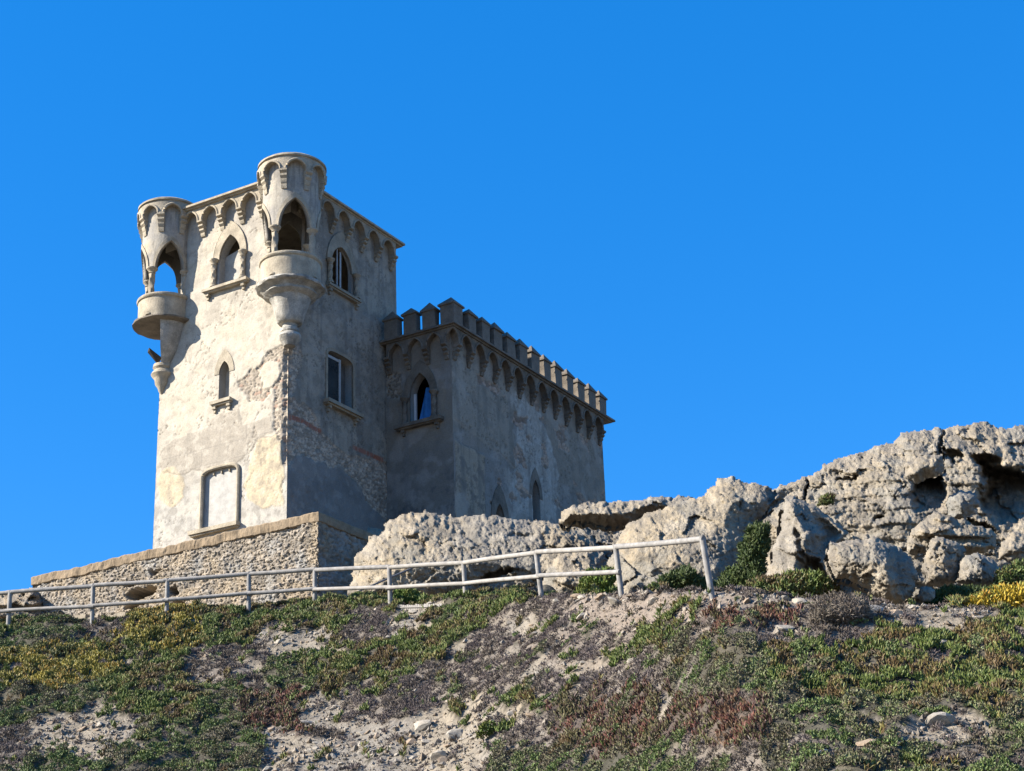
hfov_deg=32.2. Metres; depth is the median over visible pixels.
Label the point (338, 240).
arched window
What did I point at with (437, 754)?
stone
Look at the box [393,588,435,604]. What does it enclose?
shrub
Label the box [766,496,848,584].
rock
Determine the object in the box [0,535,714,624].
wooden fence
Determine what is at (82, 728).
stone
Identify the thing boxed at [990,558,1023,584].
shrub
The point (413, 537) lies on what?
rock
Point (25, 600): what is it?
rock
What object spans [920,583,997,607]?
shrub
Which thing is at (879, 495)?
rock
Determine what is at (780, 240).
sky
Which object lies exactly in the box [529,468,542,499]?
slit window
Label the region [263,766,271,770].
stone
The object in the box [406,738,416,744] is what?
stone
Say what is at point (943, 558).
rock
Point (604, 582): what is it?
shrub
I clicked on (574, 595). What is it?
stone
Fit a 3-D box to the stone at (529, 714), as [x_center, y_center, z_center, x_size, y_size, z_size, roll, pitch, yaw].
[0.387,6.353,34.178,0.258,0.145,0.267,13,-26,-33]
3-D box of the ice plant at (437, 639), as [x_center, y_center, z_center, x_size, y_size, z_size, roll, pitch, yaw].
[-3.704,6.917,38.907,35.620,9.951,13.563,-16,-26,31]
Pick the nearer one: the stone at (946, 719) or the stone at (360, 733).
the stone at (946, 719)
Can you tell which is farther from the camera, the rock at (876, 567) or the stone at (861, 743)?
the rock at (876, 567)
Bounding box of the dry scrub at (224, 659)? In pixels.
[0,582,1023,770]
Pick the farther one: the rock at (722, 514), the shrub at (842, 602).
the rock at (722, 514)
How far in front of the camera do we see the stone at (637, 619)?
35.10 m
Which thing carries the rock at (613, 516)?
on the hillside
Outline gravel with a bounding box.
[0,588,1022,770]
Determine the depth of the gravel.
36.53 m
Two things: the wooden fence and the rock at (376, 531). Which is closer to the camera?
the wooden fence
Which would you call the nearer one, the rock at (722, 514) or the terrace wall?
the rock at (722, 514)
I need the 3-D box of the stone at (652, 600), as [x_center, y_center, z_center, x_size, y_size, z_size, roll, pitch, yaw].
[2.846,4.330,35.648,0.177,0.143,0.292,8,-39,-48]
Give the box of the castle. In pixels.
[132,152,614,548]
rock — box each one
[0,587,42,618]
[347,510,605,598]
[366,527,383,535]
[542,551,607,594]
[559,495,692,531]
[571,527,622,559]
[607,476,778,593]
[763,421,1023,604]
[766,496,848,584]
[824,536,917,604]
[903,454,944,483]
[907,511,998,555]
[917,585,935,601]
[921,536,966,587]
[945,490,979,519]
[954,552,1005,585]
[998,532,1023,566]
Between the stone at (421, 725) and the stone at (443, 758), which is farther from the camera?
the stone at (421, 725)
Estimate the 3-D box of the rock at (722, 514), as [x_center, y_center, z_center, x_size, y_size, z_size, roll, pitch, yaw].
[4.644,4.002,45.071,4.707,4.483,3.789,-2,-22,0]
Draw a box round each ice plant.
[0,581,1023,770]
[0,599,206,690]
[228,588,806,760]
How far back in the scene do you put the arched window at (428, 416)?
64.36 m
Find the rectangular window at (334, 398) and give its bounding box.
[323,347,363,424]
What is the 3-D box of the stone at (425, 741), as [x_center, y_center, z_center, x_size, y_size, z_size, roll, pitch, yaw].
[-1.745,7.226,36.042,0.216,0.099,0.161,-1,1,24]
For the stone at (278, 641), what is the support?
on the hillside
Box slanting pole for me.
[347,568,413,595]
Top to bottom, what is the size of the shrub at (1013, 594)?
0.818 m
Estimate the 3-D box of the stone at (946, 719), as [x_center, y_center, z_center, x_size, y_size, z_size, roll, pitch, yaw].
[6.476,5.094,26.929,0.477,0.292,0.397,8,-24,-24]
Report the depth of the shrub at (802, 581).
35.75 m
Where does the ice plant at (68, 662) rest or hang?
on the hillside
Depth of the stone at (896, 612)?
31.68 m
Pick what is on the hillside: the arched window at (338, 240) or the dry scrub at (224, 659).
the dry scrub at (224, 659)
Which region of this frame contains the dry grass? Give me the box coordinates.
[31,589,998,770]
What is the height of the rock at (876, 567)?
1.715 m
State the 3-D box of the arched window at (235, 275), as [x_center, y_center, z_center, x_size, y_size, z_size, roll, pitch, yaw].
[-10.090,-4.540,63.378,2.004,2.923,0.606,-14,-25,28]
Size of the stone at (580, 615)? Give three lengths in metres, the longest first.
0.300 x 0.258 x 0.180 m
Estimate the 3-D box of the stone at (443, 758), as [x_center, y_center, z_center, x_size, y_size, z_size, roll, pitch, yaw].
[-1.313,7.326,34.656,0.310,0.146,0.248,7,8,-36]
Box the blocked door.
[187,462,239,537]
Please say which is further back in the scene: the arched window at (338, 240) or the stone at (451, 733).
the arched window at (338, 240)
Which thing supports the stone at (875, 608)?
on the hillside
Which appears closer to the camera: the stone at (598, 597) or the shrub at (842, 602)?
the shrub at (842, 602)
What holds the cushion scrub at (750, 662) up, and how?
on the hillside
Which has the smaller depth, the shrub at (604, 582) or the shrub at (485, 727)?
the shrub at (485, 727)
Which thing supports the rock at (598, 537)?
on the hillside
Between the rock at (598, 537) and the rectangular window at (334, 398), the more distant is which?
the rectangular window at (334, 398)
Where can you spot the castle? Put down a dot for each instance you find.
(295, 372)
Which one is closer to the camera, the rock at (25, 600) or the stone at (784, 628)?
the stone at (784, 628)
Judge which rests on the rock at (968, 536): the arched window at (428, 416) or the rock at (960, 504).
the rock at (960, 504)
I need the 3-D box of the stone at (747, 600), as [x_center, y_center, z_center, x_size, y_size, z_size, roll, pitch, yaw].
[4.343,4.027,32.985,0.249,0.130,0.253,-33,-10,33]
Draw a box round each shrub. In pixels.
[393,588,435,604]
[474,720,495,738]
[572,566,616,593]
[643,564,719,591]
[715,519,771,590]
[742,568,848,596]
[805,589,874,625]
[816,491,836,507]
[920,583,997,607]
[952,581,1023,609]
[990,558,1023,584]
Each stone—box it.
[77,726,86,731]
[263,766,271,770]
[274,638,283,643]
[300,720,312,724]
[356,731,364,735]
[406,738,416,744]
[414,719,431,731]
[421,739,429,743]
[430,750,446,760]
[437,756,447,762]
[446,728,462,738]
[525,712,535,718]
[570,593,580,598]
[576,612,584,619]
[594,594,603,599]
[607,596,621,605]
[635,617,644,622]
[647,597,657,605]
[742,598,751,603]
[774,625,794,631]
[782,595,790,599]
[792,598,804,602]
[855,739,876,747]
[866,605,883,610]
[886,609,902,617]
[925,712,955,726]
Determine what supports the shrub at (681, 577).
on the hillside
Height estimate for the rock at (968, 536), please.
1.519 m
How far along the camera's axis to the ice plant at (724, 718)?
31.55 m
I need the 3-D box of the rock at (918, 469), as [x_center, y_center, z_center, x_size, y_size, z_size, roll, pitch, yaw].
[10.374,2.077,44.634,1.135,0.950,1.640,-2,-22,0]
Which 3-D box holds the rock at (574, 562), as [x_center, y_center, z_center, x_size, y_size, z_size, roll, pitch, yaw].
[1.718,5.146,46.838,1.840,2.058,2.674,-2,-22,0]
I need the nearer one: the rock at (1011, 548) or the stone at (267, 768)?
the stone at (267, 768)
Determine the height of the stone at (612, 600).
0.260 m
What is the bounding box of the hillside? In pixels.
[0,584,1023,770]
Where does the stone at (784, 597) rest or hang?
on the hillside
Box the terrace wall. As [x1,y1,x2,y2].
[31,512,373,618]
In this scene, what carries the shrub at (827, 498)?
on the rock at (879, 495)
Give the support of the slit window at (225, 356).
in the castle
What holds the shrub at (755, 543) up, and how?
on the hillside
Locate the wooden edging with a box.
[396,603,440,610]
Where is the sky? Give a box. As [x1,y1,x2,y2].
[0,0,1023,590]
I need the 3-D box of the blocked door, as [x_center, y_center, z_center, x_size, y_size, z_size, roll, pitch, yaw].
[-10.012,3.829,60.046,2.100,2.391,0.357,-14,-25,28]
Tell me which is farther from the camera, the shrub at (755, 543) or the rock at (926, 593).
the shrub at (755, 543)
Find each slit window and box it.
[209,349,233,413]
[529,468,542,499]
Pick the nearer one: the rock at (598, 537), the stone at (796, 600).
the stone at (796, 600)
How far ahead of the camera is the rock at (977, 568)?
36.43 m
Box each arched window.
[201,220,249,300]
[325,231,361,310]
[393,360,443,436]
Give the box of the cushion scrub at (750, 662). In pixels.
[0,583,1023,770]

